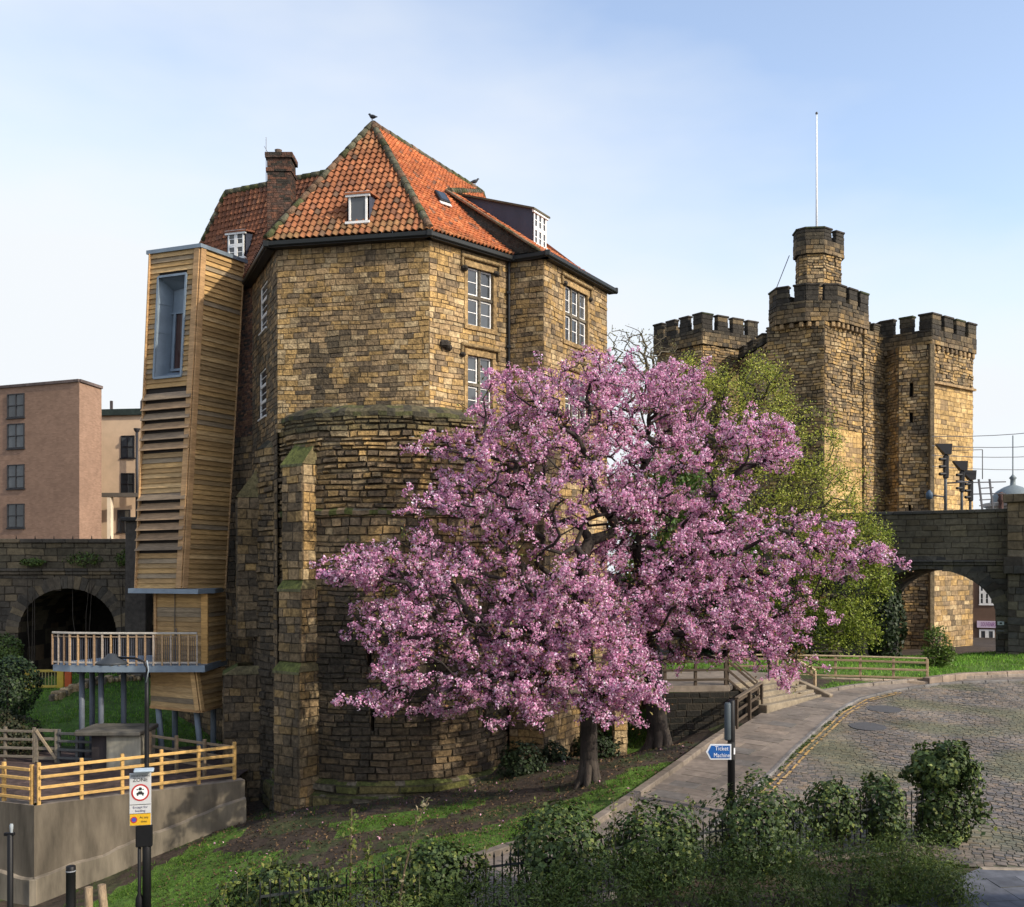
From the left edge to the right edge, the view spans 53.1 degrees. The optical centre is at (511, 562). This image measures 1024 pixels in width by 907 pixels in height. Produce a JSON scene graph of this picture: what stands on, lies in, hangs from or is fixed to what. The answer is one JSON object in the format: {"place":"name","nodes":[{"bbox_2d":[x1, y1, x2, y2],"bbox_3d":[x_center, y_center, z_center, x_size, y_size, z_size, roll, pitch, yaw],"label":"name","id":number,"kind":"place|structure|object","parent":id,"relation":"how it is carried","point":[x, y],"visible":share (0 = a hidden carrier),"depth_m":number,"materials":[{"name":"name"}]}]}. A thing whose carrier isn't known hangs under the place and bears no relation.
{"place":"outdoors","nodes":[
{"label":"outdoors","id":0,"kind":"place"},
{"bbox_2d":[0,743,247,801],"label":"terrace ground","id":1,"kind":"structure","parent":0,"point":[20,762],"depth_m":34.79,"materials":[{"name":"soil"}]},
{"bbox_2d":[0,726,35,762],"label":"timber fence","id":2,"kind":"object","parent":1,"relation":"on","point":[5,747],"visible":0.77,"depth_m":36.98,"materials":[{"name":"wood"}]},
{"bbox_2d":[35,729,56,762],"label":"timber gate","id":3,"kind":"structure","parent":2,"relation":"attached to","point":[38,736],"depth_m":36.91,"materials":[{"name":"wood"}]},
{"bbox_2d":[57,729,91,762],"bbox_3d":[-15.607,6.700,36.725,1.568,1.400,0.150,0,0,12],"label":"timber fence","id":4,"kind":"object","parent":1,"relation":"on","point":[76,741],"visible":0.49,"depth_m":36.71,"materials":[{"name":"wood"}]},
{"bbox_2d":[74,723,158,768],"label":"stone block","id":5,"kind":"structure","parent":1,"relation":"on","point":[112,740],"depth_m":35.70,"materials":[{"name":"concrete"}]},
{"bbox_2d":[51,631,226,757],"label":"walkway","id":6,"kind":"structure","parent":1,"relation":"on","point":[82,667],"depth_m":36.53,"materials":[{"name":"metal"}]},
{"bbox_2d":[128,243,247,761],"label":"timber tower","id":7,"kind":"structure","parent":1,"relation":"on","point":[194,305],"depth_m":37.70,"materials":[{"name":"wood"}]},
{"bbox_2d":[152,272,187,379],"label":"window","id":8,"kind":"structure","parent":7,"relation":"in","point":[170,310],"depth_m":38.00,"materials":[{"name":"glass"}]},
{"bbox_2d":[149,732,232,778],"bbox_3d":[-10.815,6.540,34.496,4.297,1.320,0.150,0,0,32],"label":"timber fence","id":9,"kind":"object","parent":1,"relation":"on","point":[176,739],"visible":0.49,"depth_m":34.67,"materials":[{"name":"wood"}]},
{"bbox_2d":[0,575,1023,906],"bbox_3d":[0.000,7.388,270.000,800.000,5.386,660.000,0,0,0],"label":"ground","id":10,"kind":"structure","parent":0,"point":[310,853],"depth_m":30.29,"materials":[{"name":"green plant"}]},
{"bbox_2d":[4,823,14,906],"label":"marker post","id":11,"kind":"object","parent":10,"relation":"on","point":[10,834],"visible":1,"depth_m":26.44,"materials":[{"name":"metal"}]},
{"bbox_2d":[0,632,24,697],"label":"evergreen bush","id":12,"kind":"object","parent":10,"relation":"on","point":[9,641],"visible":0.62,"depth_m":45.82,"materials":[{"name":"green plant"}]},
{"bbox_2d":[0,654,44,734],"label":"evergreen bush","id":13,"kind":"object","parent":10,"relation":"on","point":[14,704],"visible":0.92,"depth_m":39.64,"materials":[{"name":"green plant"}]},
{"bbox_2d":[0,707,48,754],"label":"evergreen bush","id":14,"kind":"object","parent":10,"relation":"on","point":[12,719],"visible":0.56,"depth_m":38.18,"materials":[{"name":"green plant"}]},
{"bbox_2d":[25,669,71,690],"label":"barrier","id":15,"kind":"object","parent":10,"relation":"on","point":[60,679],"visible":0.41,"depth_m":46.00,"materials":[{"name":"paint"}]},
{"bbox_2d":[0,379,102,538],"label":"brick building","id":16,"kind":"structure","parent":10,"relation":"on","point":[50,459],"depth_m":76.43,"materials":[{"name":"brick"}]},
{"bbox_2d":[6,393,24,419],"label":"window","id":17,"kind":"structure","parent":16,"relation":"in","point":[15,402],"depth_m":77.22,"materials":[{"name":"glass"}]},
{"bbox_2d":[6,423,24,449],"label":"window","id":18,"kind":"structure","parent":16,"relation":"in","point":[15,432],"depth_m":77.22,"materials":[{"name":"glass"}]},
{"bbox_2d":[6,464,24,489],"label":"window","id":19,"kind":"structure","parent":16,"relation":"in","point":[15,473],"depth_m":77.22,"materials":[{"name":"glass"}]},
{"bbox_2d":[6,504,24,528],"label":"window","id":20,"kind":"structure","parent":16,"relation":"in","point":[15,512],"depth_m":77.22,"materials":[{"name":"glass"}]},
{"bbox_2d":[65,865,75,906],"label":"bollard","id":21,"kind":"object","parent":10,"relation":"on","point":[70,871],"visible":1,"depth_m":25.41,"materials":[{"name":"metal"}]},
{"bbox_2d":[0,517,153,681],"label":"railway viaduct","id":22,"kind":"object","parent":10,"relation":"on","point":[52,576],"visible":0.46,"depth_m":49.97,"materials":[{"name":"stone"}]},
{"bbox_2d":[19,557,45,667],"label":"wall plant","id":23,"kind":"object","parent":22,"relation":"attached to","point":[30,562],"depth_m":49.78,"materials":[{"name":"green plant"}]},
{"bbox_2d":[62,551,102,658],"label":"wall plant","id":24,"kind":"object","parent":22,"relation":"attached to","point":[78,558],"depth_m":49.73,"materials":[{"name":"green plant"}]},
{"bbox_2d":[49,674,142,700],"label":"rubble edging","id":25,"kind":"object","parent":10,"relation":"on","point":[60,694],"visible":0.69,"depth_m":45.76,"materials":[{"name":"stone"}]},
{"bbox_2d":[97,883,107,906],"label":"wooden stake","id":26,"kind":"object","parent":10,"relation":"on","point":[102,895],"visible":1,"depth_m":25.52,"materials":[{"name":"brown wood"}]},
{"bbox_2d":[102,401,141,538],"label":"cream building","id":27,"kind":"structure","parent":10,"relation":"on","point":[121,433],"depth_m":83.65,"materials":[{"name":"paint"}]},
{"bbox_2d":[116,510,130,532],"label":"window","id":28,"kind":"structure","parent":27,"relation":"in","point":[120,513],"depth_m":83.66,"materials":[{"name":"glass"}]},
{"bbox_2d":[120,435,134,458],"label":"window","id":29,"kind":"structure","parent":27,"relation":"in","point":[128,441],"depth_m":83.57,"materials":[{"name":"glass"}]},
{"bbox_2d":[121,473,134,492],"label":"window","id":30,"kind":"structure","parent":27,"relation":"in","point":[127,479],"depth_m":83.57,"materials":[{"name":"glass"}]},
{"bbox_2d":[0,778,245,906],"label":"retaining wall","id":31,"kind":"structure","parent":10,"relation":"on","point":[92,838],"depth_m":30.39,"materials":[{"name":"concrete"}]},
{"bbox_2d":[0,762,33,804],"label":"timber fence","id":32,"kind":"object","parent":31,"relation":"on","point":[4,786],"visible":1,"depth_m":29.77,"materials":[{"name":"wood"}]},
{"bbox_2d":[37,742,235,804],"bbox_3d":[-11.307,6.490,31.315,5.942,1.420,0.150,0,0,-36],"label":"timber fence","id":33,"kind":"object","parent":31,"relation":"on","point":[81,772],"visible":0.98,"depth_m":30.97,"materials":[{"name":"beige wood"}]},
{"bbox_2d":[95,653,150,906],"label":"street lamp","id":34,"kind":"object","parent":10,"relation":"on","point":[111,659],"visible":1,"depth_m":25.93,"materials":[{"name":"metal"}]},
{"bbox_2d":[129,767,153,906],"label":"traffic sign","id":35,"kind":"object","parent":10,"relation":"on","point":[140,799],"visible":1,"depth_m":25.85,"materials":[{"name":"metal"}]},
{"bbox_2d":[208,859,351,906],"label":"ivy mound","id":36,"kind":"object","parent":10,"relation":"on","point":[272,872],"visible":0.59,"depth_m":18.99,"materials":[{"name":"green plant"}]},
{"bbox_2d":[234,856,258,906],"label":"young shoot","id":37,"kind":"object","parent":36,"relation":"in","point":[248,873],"visible":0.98,"depth_m":18.74,"materials":[{"name":"green plant"}]},
{"bbox_2d":[288,871,459,906],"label":"shrub","id":38,"kind":"object","parent":10,"relation":"on","point":[404,903],"visible":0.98,"depth_m":18.05,"materials":[{"name":"green plant"}]},
{"bbox_2d":[342,808,358,906],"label":"shoot","id":39,"kind":"object","parent":38,"relation":"in","point":[352,845],"visible":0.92,"depth_m":18.78,"materials":[{"name":"green plant"}]},
{"bbox_2d":[359,841,375,906],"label":"shoot","id":40,"kind":"object","parent":38,"relation":"in","point":[368,856],"visible":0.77,"depth_m":18.99,"materials":[{"name":"green plant"}]},
{"bbox_2d":[397,796,432,906],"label":"shoot","id":41,"kind":"object","parent":38,"relation":"in","point":[424,805],"visible":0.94,"depth_m":18.28,"materials":[{"name":"green plant"}]},
{"bbox_2d":[178,120,617,812],"bbox_3d":[-5.207,-3.704,41.215,17.538,25.008,15.656,0,0,37],"label":"gatehouse","id":42,"kind":"object","parent":10,"relation":"on","point":[398,290],"visible":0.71,"depth_m":34.33,"materials":[{"name":"stone"}]},
{"bbox_2d":[258,282,266,335],"bbox_3d":[-8.980,-9.201,37.044,0.140,1.727,1.438,0,0,-23],"label":"window","id":43,"kind":"structure","parent":42,"relation":"in","point":[264,289],"depth_m":37.20,"materials":[{"name":"white paint"}]},
{"bbox_2d":[258,368,266,421],"bbox_3d":[-9.050,-6.109,37.205,0.140,1.796,1.450,0,0,-23],"label":"window","id":44,"kind":"structure","parent":42,"relation":"in","point":[263,377],"depth_m":37.39,"materials":[{"name":"white paint"}]},
{"bbox_2d":[460,342,500,418],"bbox_3d":[-1.106,-6.195,35.189,1.800,2.505,0.270,0,0,-45],"label":"window","id":45,"kind":"structure","parent":42,"relation":"in","point":[473,373],"depth_m":35.18,"materials":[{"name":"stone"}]},
{"bbox_2d":[460,253,501,334],"bbox_3d":[-1.091,-9.190,35.203,1.841,2.506,0.270,0,0,-45],"label":"window","id":46,"kind":"structure","parent":42,"relation":"in","point":[480,293],"depth_m":35.22,"materials":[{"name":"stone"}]},
{"bbox_2d":[561,365,590,433],"bbox_3d":[2.383,-6.015,37.893,0.270,2.245,2.569,0,0,30],"label":"window","id":47,"kind":"structure","parent":42,"relation":"in","point":[565,401],"depth_m":37.80,"materials":[{"name":"stone"}]},
{"bbox_2d":[560,272,593,352],"bbox_3d":[2.364,-9.182,37.861,0.270,2.528,2.495,0,0,30],"label":"window","id":48,"kind":"structure","parent":42,"relation":"in","point":[576,306],"depth_m":38.02,"materials":[{"name":"glass"}]},
{"bbox_2d":[151,742,693,906],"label":"leaf litter","id":49,"kind":"object","parent":10,"relation":"on","point":[463,810],"visible":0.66,"depth_m":29.80,"materials":[{"name":"plant"}]},
{"bbox_2d":[370,832,498,906],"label":"ivy mound","id":50,"kind":"object","parent":10,"relation":"on","point":[439,852],"visible":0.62,"depth_m":19.30,"materials":[{"name":"green plant"}]},
{"bbox_2d":[309,343,691,789],"bbox_3d":[-0.073,-0.052,30.205,11.008,13.526,6.393,0,0,0],"label":"cherry tree","id":51,"kind":"object","parent":10,"relation":"on","point":[587,627],"visible":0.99,"depth_m":29.05,"materials":[{"name":"pink plant"}]},
{"bbox_2d":[430,861,582,906],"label":"shrub","id":52,"kind":"object","parent":10,"relation":"on","point":[520,887],"visible":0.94,"depth_m":17.80,"materials":[{"name":"green plant"}]},
{"bbox_2d":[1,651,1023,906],"bbox_3d":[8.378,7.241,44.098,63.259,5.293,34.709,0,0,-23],"label":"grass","id":53,"kind":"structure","parent":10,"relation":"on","point":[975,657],"depth_m":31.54,"materials":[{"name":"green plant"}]},
{"bbox_2d":[496,740,547,777],"bbox_3d":[0.327,6.432,33.582,1.702,1.255,1.193,0,0,0],"label":"ivy bush","id":54,"kind":"object","parent":10,"relation":"on","point":[529,764],"visible":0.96,"depth_m":33.37,"materials":[{"name":"green plant"}]},
{"bbox_2d":[331,728,735,905],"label":"path edging","id":55,"kind":"object","parent":10,"relation":"on","point":[601,816],"visible":0.26,"depth_m":27.37,"materials":[{"name":"stone"}]},
{"bbox_2d":[536,740,571,762],"bbox_3d":[1.442,6.521,35.181,1.291,0.841,0.868,0,0,0],"label":"ivy bush","id":56,"kind":"object","parent":10,"relation":"on","point":[561,755],"visible":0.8,"depth_m":35.06,"materials":[{"name":"green plant"}]},
{"bbox_2d":[499,795,614,906],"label":"ivy mound","id":57,"kind":"object","parent":10,"relation":"on","point":[570,830],"visible":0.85,"depth_m":19.81,"materials":[{"name":"green plant"}]},
{"bbox_2d":[259,789,925,906],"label":"iron railing","id":58,"kind":"object","parent":10,"relation":"on","point":[355,883],"visible":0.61,"depth_m":20.71,"materials":[{"name":"metal"}]},
{"bbox_2d":[504,829,682,906],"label":"shrub","id":59,"kind":"object","parent":10,"relation":"on","point":[608,902],"visible":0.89,"depth_m":18.11,"materials":[{"name":"green plant"}]},
{"bbox_2d":[571,727,622,758],"bbox_3d":[3.112,6.667,37.435,2.007,1.222,1.270,0,0,0],"label":"ivy bush","id":60,"kind":"object","parent":10,"relation":"on","point":[603,741],"visible":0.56,"depth_m":37.27,"materials":[{"name":"green plant"}]},
{"bbox_2d":[607,325,685,658],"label":"bare tree","id":61,"kind":"object","parent":10,"relation":"on","point":[650,356],"visible":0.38,"depth_m":59.86,"materials":[{"name":"brown plant"}]},
{"bbox_2d":[602,791,710,894],"bbox_3d":[2.991,5.825,21.215,2.322,2.087,1.537,0,0,16],"label":"ivy mound","id":62,"kind":"object","parent":10,"relation":"on","point":[665,816],"visible":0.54,"depth_m":20.95,"materials":[{"name":"green plant"}]},
{"bbox_2d":[589,821,762,906],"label":"shrub","id":63,"kind":"object","parent":10,"relation":"on","point":[701,896],"visible":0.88,"depth_m":18.46,"materials":[{"name":"green plant"}]},
{"bbox_2d":[569,670,788,757],"bbox_3d":[6.400,6.575,40.625,9.800,4.050,6.750,0,0,0],"label":"footbridge","id":64,"kind":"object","parent":10,"relation":"on","point":[694,709],"visible":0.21,"depth_m":37.77,"materials":[{"name":"stone"}]},
{"bbox_2d":[571,655,726,686],"bbox_3d":[5.077,4.095,37.760,5.897,1.310,0.180,0,0,-6],"label":"timber railing","id":65,"kind":"object","parent":64,"relation":"on","point":[695,670],"visible":0.3,"depth_m":37.84,"materials":[{"name":"wood"}]},
{"bbox_2d":[357,677,1023,906],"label":"footpath","id":66,"kind":"structure","parent":10,"relation":"on","point":[766,742],"depth_m":30.67,"materials":[{"name":"grey concrete"}]},
{"bbox_2d":[706,699,735,814],"bbox_3d":[5.323,4.964,25.897,0.811,2.972,0.291,0,0,-21],"label":"fingerpost","id":67,"kind":"object","parent":66,"relation":"on","point":[720,751],"visible":0.89,"depth_m":25.86,"materials":[{"name":"metal"}]},
{"bbox_2d":[735,681,763,728],"bbox_3d":[8.472,5.168,36.582,0.180,1.535,3.257,0,0,29],"label":"timber railing","id":68,"kind":"object","parent":66,"relation":"on","point":[748,692],"visible":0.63,"depth_m":36.51,"materials":[{"name":"wood"}]},
{"bbox_2d":[607,444,778,624],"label":"evergreen tree","id":69,"kind":"object","parent":10,"relation":"on","point":[683,477],"visible":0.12,"depth_m":47.71,"materials":[{"name":"green plant"}]},
{"bbox_2d":[677,585,767,659],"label":"ivy bush","id":70,"kind":"object","parent":10,"relation":"on","point":[710,652],"visible":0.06,"depth_m":56.40,"materials":[{"name":"green plant"}]},
{"bbox_2d":[539,346,913,752],"bbox_3d":[5.986,-0.349,31.635,11.046,13.633,7.682,0,0,31],"label":"cherry tree","id":71,"kind":"object","parent":10,"relation":"on","point":[647,618],"visible":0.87,"depth_m":31.57,"materials":[{"name":"pink plant"}]},
{"bbox_2d":[683,764,840,881],"bbox_3d":[5.322,5.577,22.216,2.884,2.447,2.046,0,0,-25],"label":"shrub","id":72,"kind":"object","parent":10,"relation":"on","point":[751,812],"visible":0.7,"depth_m":21.89,"materials":[{"name":"green plant"}]},
{"bbox_2d":[689,815,851,906],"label":"shrub","id":73,"kind":"object","parent":10,"relation":"on","point":[777,901],"visible":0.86,"depth_m":18.64,"materials":[{"name":"green plant"}]},
{"bbox_2d":[721,672,832,715],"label":"stone steps","id":74,"kind":"structure","parent":10,"relation":"on","point":[774,699],"depth_m":39.36,"materials":[{"name":"beige stone"}]},
{"bbox_2d":[727,657,758,699],"bbox_3d":[8.585,4.582,38.135,1.240,2.255,0.180,0,0,0],"label":"timber railing","id":75,"kind":"object","parent":74,"relation":"on","point":[756,693],"visible":0.7,"depth_m":38.05,"materials":[{"name":"wood"}]},
{"bbox_2d":[664,349,890,657],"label":"spring tree","id":76,"kind":"object","parent":10,"relation":"on","point":[802,471],"visible":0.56,"depth_m":53.09,"materials":[{"name":"green plant"}]},
{"bbox_2d":[564,679,1023,906],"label":"kerb","id":77,"kind":"structure","parent":10,"relation":"on","point":[781,762],"depth_m":36.30,"materials":[{"name":"stone"}]},
{"bbox_2d":[740,594,857,657],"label":"ivy bush","id":78,"kind":"object","parent":10,"relation":"on","point":[807,651],"visible":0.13,"depth_m":55.84,"materials":[{"name":"green plant"}]},
{"bbox_2d":[653,112,977,648],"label":"castle keep","id":79,"kind":"structure","parent":10,"relation":"on","point":[826,339],"depth_m":72.14,"materials":[{"name":"stone"}]},
{"bbox_2d":[612,681,1023,894],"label":"lane","id":80,"kind":"structure","parent":10,"relation":"on","point":[985,720],"depth_m":32.25,"materials":[{"name":"stone"}]},
{"bbox_2d":[754,706,851,793],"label":"kerb weeds","id":81,"kind":"object","parent":80,"relation":"on","point":[799,749],"visible":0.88,"depth_m":32.87,"materials":[{"name":"green plant"}]},
{"bbox_2d":[761,692,900,793],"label":"yellow lines","id":82,"kind":"object","parent":80,"relation":"on","point":[799,761],"visible":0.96,"depth_m":33.85,"materials":[{"name":"paint"}]},
{"bbox_2d":[797,775,867,852],"bbox_3d":[7.274,5.822,23.417,1.462,1.797,1.558,0,0,0],"label":"ivy mound","id":83,"kind":"object","parent":80,"relation":"on","point":[831,791],"visible":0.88,"depth_m":23.11,"materials":[{"name":"green plant"}]},
{"bbox_2d":[849,722,886,730],"bbox_3d":[12.420,5.736,35.740,1.240,0.147,1.240,0,0,0],"label":"manhole cover","id":84,"kind":"object","parent":80,"relation":"on","point":[865,726],"visible":1,"depth_m":35.70,"materials":[{"name":"metal"}]},
{"bbox_2d":[855,770,913,851],"bbox_3d":[8.616,5.770,23.745,1.064,1.862,1.916,0,0,0],"label":"ivy mound","id":85,"kind":"object","parent":80,"relation":"on","point":[881,786],"visible":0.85,"depth_m":23.34,"materials":[{"name":"green plant"}]},
{"bbox_2d":[867,705,901,712],"bbox_3d":[14.023,5.536,38.596,1.240,0.147,1.240,0,0,0],"label":"manhole cover","id":86,"kind":"object","parent":80,"relation":"on","point":[884,709],"visible":1,"depth_m":38.48,"materials":[{"name":"metal"}]},
{"bbox_2d":[912,768,973,847],"bbox_3d":[10.142,5.691,24.110,1.367,1.968,1.226,0,0,0],"label":"ivy mound","id":87,"kind":"object","parent":80,"relation":"on","point":[952,819],"visible":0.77,"depth_m":23.79,"materials":[{"name":"green plant"}]},
{"bbox_2d":[898,739,996,841],"bbox_3d":[10.168,5.390,24.143,1.993,2.566,1.708,0,0,-21],"label":"ivy mound","id":88,"kind":"object","parent":80,"relation":"on","point":[956,764],"visible":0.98,"depth_m":23.81,"materials":[{"name":"green plant"}]},
{"bbox_2d":[728,654,928,678],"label":"timber railing","id":89,"kind":"object","parent":10,"relation":"on","point":[860,667],"visible":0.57,"depth_m":44.57,"materials":[{"name":"wood"}]},
{"bbox_2d":[753,515,904,658],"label":"spring tree","id":90,"kind":"object","parent":10,"relation":"on","point":[829,600],"visible":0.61,"depth_m":52.16,"materials":[{"name":"green plant"}]},
{"bbox_2d":[744,823,930,906],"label":"shrub","id":91,"kind":"object","parent":10,"relation":"on","point":[851,896],"visible":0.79,"depth_m":19.45,"materials":[{"name":"green plant"}]},
{"bbox_2d":[821,677,927,684],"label":"path edging","id":92,"kind":"object","parent":10,"relation":"on","point":[908,681],"visible":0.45,"depth_m":44.07,"materials":[{"name":"stone"}]},
{"bbox_2d":[860,580,907,656],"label":"ivy bush","id":93,"kind":"object","parent":10,"relation":"on","point":[893,632],"visible":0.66,"depth_m":55.26,"materials":[{"name":"green plant"}]},
{"bbox_2d":[752,494,1023,655],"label":"railway bridge","id":94,"kind":"structure","parent":10,"relation":"on","point":[983,549],"depth_m":57.69,"materials":[{"name":"stone"}]},
{"bbox_2d":[926,444,969,509],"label":"railway signal","id":95,"kind":"object","parent":94,"relation":"on","point":[945,450],"visible":0.98,"depth_m":60.03,"materials":[{"name":"paint"}]},
{"bbox_2d":[952,461,967,509],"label":"railway signal","id":96,"kind":"object","parent":94,"relation":"on","point":[961,467],"visible":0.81,"depth_m":61.03,"materials":[{"name":"paint"}]},
{"bbox_2d":[964,470,976,508],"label":"railway signal","id":97,"kind":"object","parent":94,"relation":"on","point":[970,475],"visible":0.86,"depth_m":61.76,"materials":[{"name":"paint"}]},
{"bbox_2d":[952,449,1005,508],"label":"lattice mast","id":98,"kind":"object","parent":94,"relation":"on","point":[990,487],"visible":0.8,"depth_m":65.97,"materials":[{"name":"metal"}]},
{"bbox_2d":[837,823,978,906],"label":"shrub","id":99,"kind":"object","parent":10,"relation":"on","point":[903,847],"visible":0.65,"depth_m":20.71,"materials":[{"name":"green plant"}]},
{"bbox_2d":[801,674,1023,696],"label":"path edging","id":100,"kind":"object","parent":10,"relation":"on","point":[844,687],"visible":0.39,"depth_m":43.22,"materials":[{"name":"stone"}]},
{"bbox_2d":[865,842,988,906],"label":"shrub","id":101,"kind":"object","parent":10,"relation":"on","point":[953,885],"visible":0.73,"depth_m":20.01,"materials":[{"name":"green plant"}]},
{"bbox_2d":[918,623,957,667],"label":"young bush","id":102,"kind":"object","parent":10,"relation":"on","point":[945,654],"visible":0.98,"depth_m":48.77,"materials":[{"name":"green plant"}]},
{"bbox_2d":[922,670,1023,683],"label":"kerb","id":103,"kind":"structure","parent":10,"relation":"on","point":[951,677],"depth_m":44.65,"materials":[{"name":"stone"}]},
{"bbox_2d":[973,578,998,637],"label":"shop building","id":104,"kind":"structure","parent":10,"relation":"on","point":[984,625],"depth_m":87.40,"materials":[{"name":"stone"}]},
{"bbox_2d":[983,435,1023,508],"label":"domed pavilion","id":105,"kind":"structure","parent":10,"relation":"on","point":[1012,488],"depth_m":94.31,"materials":[{"name":"paint"}]},
{"bbox_2d":[0,0,1023,573],"label":"sky","id":106,"kind":"structure","parent":0,"point":[668,147],"materials":[{"name":"blue"}]},
{"bbox_2d":[889,868,1023,906],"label":"pavement","id":107,"kind":"structure","parent":0,"point":[1004,888],"depth_m":20.95,"materials":[{"name":"grey concrete"}]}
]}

